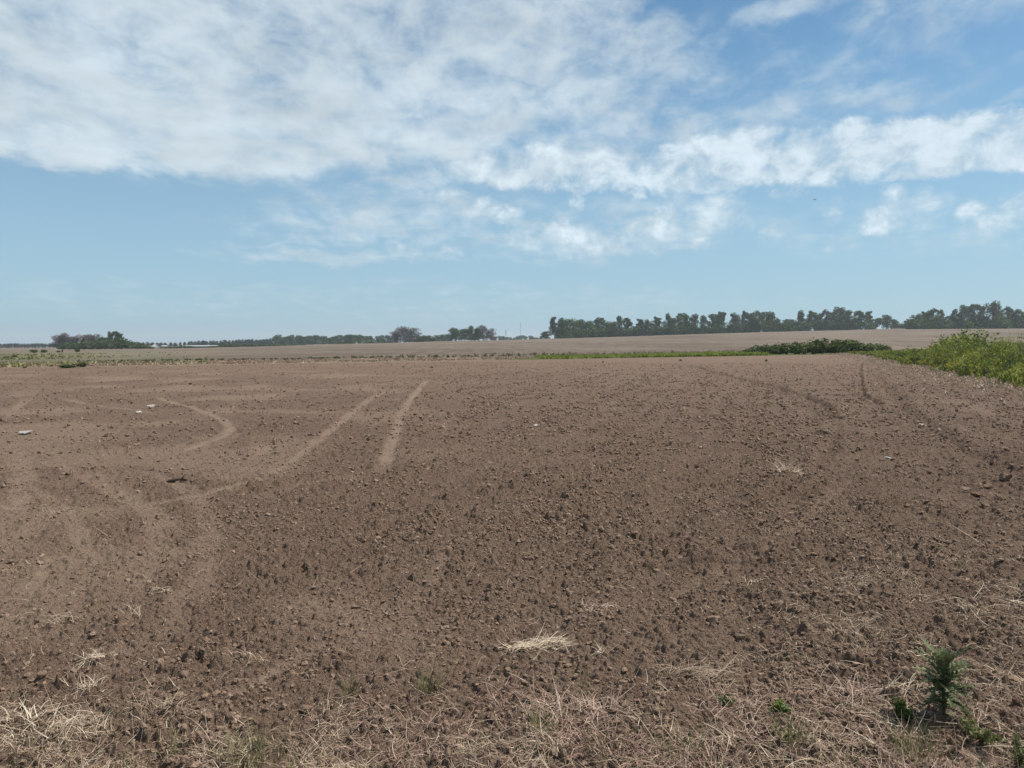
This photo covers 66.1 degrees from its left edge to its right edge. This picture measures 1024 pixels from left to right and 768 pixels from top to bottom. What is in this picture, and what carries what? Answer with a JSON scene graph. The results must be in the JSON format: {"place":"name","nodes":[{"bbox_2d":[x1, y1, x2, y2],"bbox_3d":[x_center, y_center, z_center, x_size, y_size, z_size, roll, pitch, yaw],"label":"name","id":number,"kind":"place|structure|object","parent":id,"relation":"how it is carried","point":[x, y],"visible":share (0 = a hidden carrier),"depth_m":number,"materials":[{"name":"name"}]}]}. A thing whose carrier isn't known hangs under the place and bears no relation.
{"place":"outdoors","nodes":[
{"label":"outdoors","id":0,"kind":"place"},
{"bbox_2d":[0,328,1023,767],"bbox_3d":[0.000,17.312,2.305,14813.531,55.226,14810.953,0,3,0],"label":"ground","id":1,"kind":"structure","parent":0,"point":[294,560],"depth_m":5.98,"materials":[{"name":"soil"}]},
{"bbox_2d":[0,688,115,752],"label":"straw clump","id":2,"kind":"object","parent":1,"relation":"on","point":[29,713],"visible":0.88,"depth_m":3.17,"materials":[{"name":"plant"}]},
{"bbox_2d":[31,607,90,624],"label":"straw clump","id":3,"kind":"object","parent":1,"relation":"on","point":[63,617],"visible":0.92,"depth_m":4.45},
{"bbox_2d":[57,342,81,349],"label":"grove bush","id":4,"kind":"object","parent":1,"relation":"on","point":[71,346],"visible":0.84,"depth_m":397.96,"materials":[{"name":"green plant"}]},
{"bbox_2d":[76,341,101,348],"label":"grove bush","id":5,"kind":"object","parent":1,"relation":"on","point":[84,345],"visible":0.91,"depth_m":392.86,"materials":[{"name":"green plant"}]},
{"bbox_2d":[71,670,107,697],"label":"straw clump","id":6,"kind":"object","parent":1,"relation":"on","point":[89,682],"visible":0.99,"depth_m":3.61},
{"bbox_2d":[67,639,125,668],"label":"straw clump","id":7,"kind":"object","parent":1,"relation":"on","point":[92,656],"visible":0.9,"depth_m":3.87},
{"bbox_2d":[0,352,208,366],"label":"pasture grass","id":8,"kind":"structure","parent":1,"relation":"on","point":[19,364],"depth_m":82.84,"materials":[{"name":"plant"}]},
{"bbox_2d":[101,338,122,348],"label":"grove bush","id":9,"kind":"object","parent":1,"relation":"on","point":[108,342],"visible":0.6,"depth_m":393.50,"materials":[{"name":"green plant"}]},
{"bbox_2d":[109,337,130,348],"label":"grove bush","id":10,"kind":"object","parent":1,"relation":"on","point":[124,344],"visible":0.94,"depth_m":393.44,"materials":[{"name":"green plant"}]},
{"bbox_2d":[116,684,203,720],"bbox_3d":[-1.490,1.353,3.357,0.336,0.117,0.316,3,5,45],"label":"straw clump","id":11,"kind":"object","parent":1,"relation":"on","point":[159,703],"visible":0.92,"depth_m":3.36,"materials":[{"name":"plant"}]},
{"bbox_2d":[151,723,197,758],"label":"grass tuft","id":12,"kind":"object","parent":1,"relation":"on","point":[175,743],"visible":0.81,"depth_m":3.04,"materials":[{"name":"plant"}]},
{"bbox_2d":[224,644,266,664],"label":"straw clump","id":13,"kind":"object","parent":1,"relation":"on","point":[246,655],"visible":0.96,"depth_m":3.86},
{"bbox_2d":[206,715,294,766],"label":"grass tuft","id":14,"kind":"object","parent":1,"relation":"on","point":[252,741],"visible":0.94,"depth_m":3.01,"materials":[{"name":"plant"}]},
{"bbox_2d":[0,355,535,367],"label":"stubble grass","id":15,"kind":"structure","parent":1,"relation":"on","point":[230,361],"depth_m":65.02,"materials":[{"name":"plant"}]},
{"bbox_2d":[326,670,364,695],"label":"grass tuft","id":16,"kind":"object","parent":1,"relation":"on","point":[351,687],"visible":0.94,"depth_m":3.52,"materials":[{"name":"plant"}]},
{"bbox_2d":[394,326,415,341],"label":"tree","id":17,"kind":"object","parent":1,"relation":"on","point":[403,331],"visible":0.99,"depth_m":591.65,"materials":[{"name":"grey plant"}]},
{"bbox_2d":[77,350,734,362],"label":"boundary weeds","id":18,"kind":"object","parent":1,"relation":"on","point":[412,356],"visible":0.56,"depth_m":86.03,"materials":[{"name":"green plant"}]},
{"bbox_2d":[406,327,421,341],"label":"tree","id":19,"kind":"object","parent":1,"relation":"on","point":[413,330],"visible":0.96,"depth_m":593.13,"materials":[{"name":"grey plant"}]},
{"bbox_2d":[409,651,465,693],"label":"grass tuft","id":20,"kind":"object","parent":1,"relation":"on","point":[430,689],"visible":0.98,"depth_m":3.59,"materials":[{"name":"plant"}]},
{"bbox_2d":[447,327,461,340],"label":"tree","id":21,"kind":"object","parent":1,"relation":"on","point":[455,335],"visible":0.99,"depth_m":592.80,"materials":[{"name":"green plant"}]},
{"bbox_2d":[476,325,490,339],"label":"tree","id":22,"kind":"object","parent":1,"relation":"on","point":[482,328],"visible":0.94,"depth_m":593.17,"materials":[{"name":"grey plant"}]},
{"bbox_2d":[3,662,1017,767],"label":"sparse grass","id":23,"kind":"structure","parent":1,"relation":"on","point":[291,763],"depth_m":2.93,"materials":[{"name":"plant"}]},
{"bbox_2d":[0,362,1023,767],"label":"soil clods","id":24,"kind":"object","parent":1,"relation":"on","point":[206,716],"visible":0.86,"depth_m":6.47,"materials":[{"name":"soil"}]},
{"bbox_2d":[0,496,1023,767],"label":"straw litter","id":25,"kind":"object","parent":1,"relation":"on","point":[308,754],"visible":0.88,"depth_m":3.20,"materials":[{"name":"plant"}]},
{"bbox_2d":[495,625,576,654],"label":"straw clump","id":26,"kind":"object","parent":1,"relation":"on","point":[531,644],"visible":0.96,"depth_m":4.09,"materials":[{"name":"plant"}]},
{"bbox_2d":[522,689,564,732],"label":"grass tuft","id":27,"kind":"object","parent":1,"relation":"on","point":[545,714],"visible":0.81,"depth_m":3.20,"materials":[{"name":"plant"}]},
{"bbox_2d":[548,317,557,338],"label":"eucalyptus","id":28,"kind":"object","parent":1,"relation":"on","point":[553,327],"visible":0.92,"depth_m":599.91,"materials":[{"name":"green plant"}]},
{"bbox_2d":[555,318,568,336],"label":"eucalyptus","id":29,"kind":"object","parent":1,"relation":"on","point":[563,323],"visible":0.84,"depth_m":583.79,"materials":[{"name":"green plant"}]},
{"bbox_2d":[556,327,576,337],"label":"understorey bush","id":30,"kind":"object","parent":1,"relation":"on","point":[567,333],"visible":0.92,"depth_m":581.84,"materials":[{"name":"green plant"}]},
{"bbox_2d":[116,638,1023,767],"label":"dead grass mat","id":31,"kind":"object","parent":1,"relation":"on","point":[644,748],"visible":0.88,"depth_m":3.10,"materials":[{"name":"plant"}]},
{"bbox_2d":[565,318,583,330],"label":"eucalyptus","id":32,"kind":"object","parent":1,"relation":"on","point":[572,323],"visible":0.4,"depth_m":592.68,"materials":[{"name":"green plant"}]},
{"bbox_2d":[507,681,646,727],"bbox_3d":[0.267,1.336,3.344,0.657,0.133,0.342,0,3,0],"label":"straw clump","id":33,"kind":"object","parent":1,"relation":"on","point":[558,702],"visible":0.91,"depth_m":3.34,"materials":[{"name":"beige plant"}]},
{"bbox_2d":[574,327,589,337],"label":"understorey bush","id":34,"kind":"object","parent":1,"relation":"on","point":[582,333],"visible":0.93,"depth_m":581.77,"materials":[{"name":"green plant"}]},
{"bbox_2d":[582,320,597,335],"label":"eucalyptus","id":35,"kind":"object","parent":1,"relation":"on","point":[588,324],"visible":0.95,"depth_m":584.56,"materials":[{"name":"green plant"}]},
{"bbox_2d":[591,328,607,336],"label":"understorey bush","id":36,"kind":"object","parent":1,"relation":"on","point":[600,333],"visible":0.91,"depth_m":583.22,"materials":[{"name":"green plant"}]},
{"bbox_2d":[594,317,608,329],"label":"eucalyptus","id":37,"kind":"object","parent":1,"relation":"on","point":[598,323],"visible":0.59,"depth_m":592.36,"materials":[{"name":"green plant"}]},
{"bbox_2d":[580,719,643,760],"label":"grass tuft","id":38,"kind":"object","parent":1,"relation":"on","point":[609,741],"visible":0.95,"depth_m":3.02,"materials":[{"name":"plant"}]},
{"bbox_2d":[611,315,627,334],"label":"eucalyptus","id":39,"kind":"object","parent":1,"relation":"on","point":[619,323],"visible":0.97,"depth_m":584.32,"materials":[{"name":"green plant"}]},
{"bbox_2d":[620,327,634,336],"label":"understorey bush","id":40,"kind":"object","parent":1,"relation":"on","point":[627,331],"visible":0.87,"depth_m":581.43,"materials":[{"name":"green plant"}]},
{"bbox_2d":[630,324,650,335],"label":"understorey bush","id":41,"kind":"object","parent":1,"relation":"on","point":[639,328],"visible":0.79,"depth_m":584.34,"materials":[{"name":"green plant"}]},
{"bbox_2d":[641,319,654,334],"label":"eucalyptus","id":42,"kind":"object","parent":1,"relation":"on","point":[648,324],"visible":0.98,"depth_m":585.18,"materials":[{"name":"green plant"}]},
{"bbox_2d":[534,351,768,358],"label":"edge grass","id":43,"kind":"structure","parent":1,"relation":"on","point":[679,354],"depth_m":78.11,"materials":[{"name":"green plant"}]},
{"bbox_2d":[651,324,666,334],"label":"understorey bush","id":44,"kind":"object","parent":1,"relation":"on","point":[659,330],"visible":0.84,"depth_m":584.54,"materials":[{"name":"green plant"}]},
{"bbox_2d":[664,324,684,334],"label":"understorey bush","id":45,"kind":"object","parent":1,"relation":"on","point":[679,331],"visible":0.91,"depth_m":581.65,"materials":[{"name":"green plant"}]},
{"bbox_2d":[647,716,707,759],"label":"grass tuft","id":46,"kind":"object","parent":1,"relation":"on","point":[676,743],"visible":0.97,"depth_m":3.01,"materials":[{"name":"plant"}]},
{"bbox_2d":[676,313,689,326],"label":"eucalyptus","id":47,"kind":"object","parent":1,"relation":"on","point":[682,318],"visible":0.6,"depth_m":591.91,"materials":[{"name":"green plant"}]},
{"bbox_2d":[681,323,698,333],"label":"understorey bush","id":48,"kind":"object","parent":1,"relation":"on","point":[691,328],"visible":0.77,"depth_m":583.45,"materials":[{"name":"green plant"}]},
{"bbox_2d":[689,314,698,327],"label":"eucalyptus","id":49,"kind":"object","parent":1,"relation":"on","point":[694,319],"visible":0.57,"depth_m":597.28,"materials":[{"name":"green plant"}]},
{"bbox_2d":[646,644,751,683],"bbox_3d":[0.899,1.312,3.695,0.534,0.177,0.262,-1,3,-9],"label":"straw clump","id":50,"kind":"object","parent":1,"relation":"on","point":[683,670],"visible":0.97,"depth_m":3.70,"materials":[{"name":"plant"}]},
{"bbox_2d":[697,315,709,330],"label":"eucalyptus","id":51,"kind":"object","parent":1,"relation":"on","point":[703,320],"visible":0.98,"depth_m":584.96,"materials":[{"name":"green plant"}]},
{"bbox_2d":[708,314,723,327],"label":"eucalyptus","id":52,"kind":"object","parent":1,"relation":"on","point":[714,319],"visible":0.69,"depth_m":592.31,"materials":[{"name":"green plant"}]},
{"bbox_2d":[711,323,729,333],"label":"understorey bush","id":53,"kind":"object","parent":1,"relation":"on","point":[717,328],"visible":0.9,"depth_m":582.78,"materials":[{"name":"green plant"}]},
{"bbox_2d":[717,694,735,708],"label":"green weed","id":54,"kind":"object","parent":1,"relation":"on","point":[724,700],"visible":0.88,"depth_m":3.42,"materials":[{"name":"green plant"}]},
{"bbox_2d":[725,312,739,332],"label":"eucalyptus","id":55,"kind":"object","parent":1,"relation":"on","point":[734,321],"visible":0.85,"depth_m":583.79,"materials":[{"name":"green plant"}]},
{"bbox_2d":[727,323,744,332],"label":"understorey bush","id":56,"kind":"object","parent":1,"relation":"on","point":[738,329],"visible":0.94,"depth_m":580.89,"materials":[{"name":"green plant"}]},
{"bbox_2d":[742,322,762,332],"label":"understorey bush","id":57,"kind":"object","parent":1,"relation":"on","point":[748,327],"visible":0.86,"depth_m":582.62,"materials":[{"name":"green plant"}]},
{"bbox_2d":[747,310,764,329],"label":"eucalyptus","id":58,"kind":"object","parent":1,"relation":"on","point":[754,315],"visible":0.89,"depth_m":583.20,"materials":[{"name":"green plant"}]},
{"bbox_2d":[758,343,778,353],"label":"hedge shrub","id":59,"kind":"object","parent":1,"relation":"on","point":[771,349],"visible":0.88,"depth_m":91.40,"materials":[{"name":"green plant"}]},
{"bbox_2d":[760,319,781,331],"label":"understorey bush","id":60,"kind":"object","parent":1,"relation":"on","point":[768,326],"visible":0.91,"depth_m":581.70,"materials":[{"name":"green plant"}]},
{"bbox_2d":[769,697,793,714],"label":"green weed","id":61,"kind":"object","parent":1,"relation":"on","point":[780,702],"visible":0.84,"depth_m":3.32,"materials":[{"name":"green plant"}]},
{"bbox_2d":[779,321,797,331],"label":"understorey bush","id":62,"kind":"object","parent":1,"relation":"on","point":[789,326],"visible":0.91,"depth_m":581.16,"materials":[{"name":"green plant"}]},
{"bbox_2d":[765,697,819,745],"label":"grass tuft","id":63,"kind":"object","parent":1,"relation":"on","point":[789,735],"visible":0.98,"depth_m":3.05,"materials":[{"name":"plant"}]},
{"bbox_2d":[783,342,806,353],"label":"hedge shrub","id":64,"kind":"object","parent":1,"relation":"on","point":[797,348],"visible":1,"depth_m":91.90,"materials":[{"name":"green plant"}]},
{"bbox_2d":[792,310,806,327],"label":"eucalyptus","id":65,"kind":"object","parent":1,"relation":"on","point":[800,314],"visible":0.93,"depth_m":584.21,"materials":[{"name":"green plant"}]},
{"bbox_2d":[800,310,821,328],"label":"eucalyptus","id":66,"kind":"object","parent":1,"relation":"on","point":[811,316],"visible":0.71,"depth_m":592.05,"materials":[{"name":"green plant"}]},
{"bbox_2d":[803,337,823,353],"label":"hedge shrub","id":67,"kind":"object","parent":1,"relation":"on","point":[812,346],"visible":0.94,"depth_m":92.73,"materials":[{"name":"green plant"}]},
{"bbox_2d":[815,338,832,353],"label":"hedge shrub","id":68,"kind":"object","parent":1,"relation":"on","point":[826,344],"visible":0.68,"depth_m":92.88,"materials":[{"name":"green plant"}]},
{"bbox_2d":[819,309,832,329],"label":"eucalyptus","id":69,"kind":"object","parent":1,"relation":"on","point":[827,317],"visible":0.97,"depth_m":584.32,"materials":[{"name":"green plant"}]},
{"bbox_2d":[829,318,848,329],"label":"understorey bush","id":70,"kind":"object","parent":1,"relation":"on","point":[838,323],"visible":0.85,"depth_m":581.99,"materials":[{"name":"green plant"}]},
{"bbox_2d":[832,306,845,320],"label":"eucalyptus","id":71,"kind":"object","parent":1,"relation":"on","point":[841,311],"visible":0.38,"depth_m":597.25,"materials":[{"name":"green plant"}]},
{"bbox_2d":[828,337,851,352],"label":"hedge shrub","id":72,"kind":"object","parent":1,"relation":"on","point":[838,346],"visible":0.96,"depth_m":92.57,"materials":[{"name":"green plant"}]},
{"bbox_2d":[799,664,880,712],"bbox_3d":[1.433,1.317,3.397,0.386,0.218,0.302,-1,4,-22],"label":"straw clump","id":73,"kind":"object","parent":1,"relation":"on","point":[845,701],"visible":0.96,"depth_m":3.42,"materials":[{"name":"beige plant"}]},
{"bbox_2d":[837,310,858,329],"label":"eucalyptus","id":74,"kind":"object","parent":1,"relation":"on","point":[847,316],"visible":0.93,"depth_m":583.50,"materials":[{"name":"green plant"}]},
{"bbox_2d":[841,338,862,352],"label":"hedge shrub","id":75,"kind":"object","parent":1,"relation":"on","point":[853,345],"visible":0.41,"depth_m":94.24,"materials":[{"name":"green plant"}]},
{"bbox_2d":[847,320,864,329],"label":"understorey bush","id":76,"kind":"object","parent":1,"relation":"on","point":[859,325],"visible":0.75,"depth_m":583.81,"materials":[{"name":"green plant"}]},
{"bbox_2d":[854,311,869,329],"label":"eucalyptus","id":77,"kind":"object","parent":1,"relation":"on","point":[861,315],"visible":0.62,"depth_m":592.82,"materials":[{"name":"green plant"}]},
{"bbox_2d":[830,666,898,706],"bbox_3d":[1.558,1.352,3.555,0.306,0.130,0.286,0,3,0],"label":"straw clump","id":78,"kind":"object","parent":1,"relation":"on","point":[859,689],"visible":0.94,"depth_m":3.55,"materials":[{"name":"beige plant"}]},
{"bbox_2d":[855,343,879,351],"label":"hedge shrub","id":79,"kind":"object","parent":1,"relation":"on","point":[866,347],"visible":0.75,"depth_m":92.89,"materials":[{"name":"green plant"}]},
{"bbox_2d":[881,314,891,328],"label":"broadleaf tree","id":80,"kind":"object","parent":1,"relation":"on","point":[886,324],"visible":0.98,"depth_m":606.33,"materials":[{"name":"green plant"}]},
{"bbox_2d":[765,357,1023,408],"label":"border litter","id":81,"kind":"object","parent":1,"relation":"on","point":[958,384],"visible":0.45,"depth_m":29.82,"materials":[{"name":"plant"}]},
{"bbox_2d":[861,668,938,698],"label":"straw clump","id":82,"kind":"object","parent":1,"relation":"on","point":[903,686],"visible":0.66,"depth_m":3.55,"materials":[{"name":"plant"}]},
{"bbox_2d":[889,695,917,724],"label":"green weed","id":83,"kind":"object","parent":1,"relation":"on","point":[899,706],"visible":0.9,"depth_m":3.30,"materials":[{"name":"green plant"}]},
{"bbox_2d":[893,345,918,356],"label":"weed bush","id":84,"kind":"object","parent":1,"relation":"on","point":[902,352],"visible":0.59,"depth_m":57.81,"materials":[{"name":"green plant"}]},
{"bbox_2d":[873,706,945,753],"bbox_3d":[1.540,1.343,3.033,0.303,0.168,0.201,1,3,15],"label":"grass tuft","id":85,"kind":"object","parent":1,"relation":"on","point":[908,737],"visible":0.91,"depth_m":3.06,"materials":[{"name":"plant"}]},
{"bbox_2d":[901,316,928,328],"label":"understorey bush","id":86,"kind":"object","parent":1,"relation":"on","point":[912,323],"visible":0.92,"depth_m":534.20,"materials":[{"name":"green plant"}]},
{"bbox_2d":[891,716,950,764],"bbox_3d":[1.551,1.348,2.989,0.247,0.150,0.244,2,4,25],"label":"grass tuft","id":87,"kind":"object","parent":1,"relation":"on","point":[921,749],"visible":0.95,"depth_m":2.99,"materials":[{"name":"plant"}]},
{"bbox_2d":[822,352,1022,394],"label":"dry weeds","id":88,"kind":"object","parent":1,"relation":"on","point":[935,371],"visible":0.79,"depth_m":34.91,"materials":[{"name":"plant"}]},
{"bbox_2d":[920,317,944,328],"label":"understorey bush","id":89,"kind":"object","parent":1,"relation":"on","point":[934,325],"visible":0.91,"depth_m":531.98,"materials":[{"name":"green plant"}]},
{"bbox_2d":[846,326,1023,387],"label":"tall weeds","id":90,"kind":"object","parent":1,"relation":"on","point":[1016,372],"visible":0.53,"depth_m":37.66,"materials":[{"name":"green plant"}]},
{"bbox_2d":[922,308,948,322],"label":"eucalyptus","id":91,"kind":"object","parent":1,"relation":"on","point":[930,313],"visible":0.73,"depth_m":538.77,"materials":[{"name":"green plant"}]},
{"bbox_2d":[912,637,976,718],"bbox_3d":[1.792,1.241,3.289,0.258,0.336,0.264,0,3,0],"label":"thistle","id":92,"kind":"object","parent":1,"relation":"on","point":[946,668],"visible":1,"depth_m":3.28,"materials":[{"name":"green plant"}]},
{"bbox_2d":[954,318,973,328],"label":"understorey bush","id":93,"kind":"object","parent":1,"relation":"on","point":[962,324],"visible":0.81,"depth_m":535.00,"materials":[{"name":"green plant"}]},
{"bbox_2d":[956,304,972,324],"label":"eucalyptus","id":94,"kind":"object","parent":1,"relation":"on","point":[964,311],"visible":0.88,"depth_m":536.61,"materials":[{"name":"green plant"}]},
{"bbox_2d":[933,324,1002,354],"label":"weed bush","id":95,"kind":"object","parent":1,"relation":"on","point":[965,339],"visible":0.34,"depth_m":48.68,"materials":[{"name":"green plant"}]},
{"bbox_2d":[965,304,982,322],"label":"eucalyptus","id":96,"kind":"object","parent":1,"relation":"on","point":[971,307],"visible":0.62,"depth_m":543.38,"materials":[{"name":"green plant"}]},
{"bbox_2d":[957,704,1003,743],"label":"green weed","id":97,"kind":"object","parent":1,"relation":"on","point":[986,735],"visible":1,"depth_m":3.08,"materials":[{"name":"green plant"}]},
{"bbox_2d":[975,318,994,328],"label":"understorey bush","id":98,"kind":"object","parent":1,"relation":"on","point":[981,323],"visible":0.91,"depth_m":532.69,"materials":[{"name":"green plant"}]},
{"bbox_2d":[978,300,1005,327],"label":"eucalyptus","id":99,"kind":"object","parent":1,"relation":"on","point":[994,307],"visible":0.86,"depth_m":535.35,"materials":[{"name":"green plant"}]},
{"bbox_2d":[990,317,1013,328],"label":"understorey bush","id":100,"kind":"object","parent":1,"relation":"on","point":[1003,323],"visible":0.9,"depth_m":530.84,"materials":[{"name":"green plant"}]},
{"bbox_2d":[1003,306,1013,319],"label":"eucalyptus","id":101,"kind":"object","parent":1,"relation":"on","point":[1008,311],"visible":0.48,"depth_m":545.92,"materials":[{"name":"green plant"}]},
{"bbox_2d":[1006,316,1023,327],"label":"understorey bush","id":102,"kind":"object","parent":1,"relation":"on","point":[1017,322],"visible":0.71,"depth_m":534.52,"materials":[{"name":"green plant"}]},
{"bbox_2d":[1009,731,1023,767],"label":"green weed","id":103,"kind":"object","parent":1,"relation":"on","point":[1019,751],"visible":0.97,"depth_m":2.98,"materials":[{"name":"green plant"}]},
{"bbox_2d":[1011,309,1023,327],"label":"eucalyptus","id":104,"kind":"object","parent":1,"relation":"on","point":[1017,312],"visible":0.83,"depth_m":537.21,"materials":[{"name":"green plant"}]},
{"bbox_2d":[0,0,1023,344],"label":"sky","id":105,"kind":"structure","parent":0,"point":[173,171],"materials":[{"name":"blue"}]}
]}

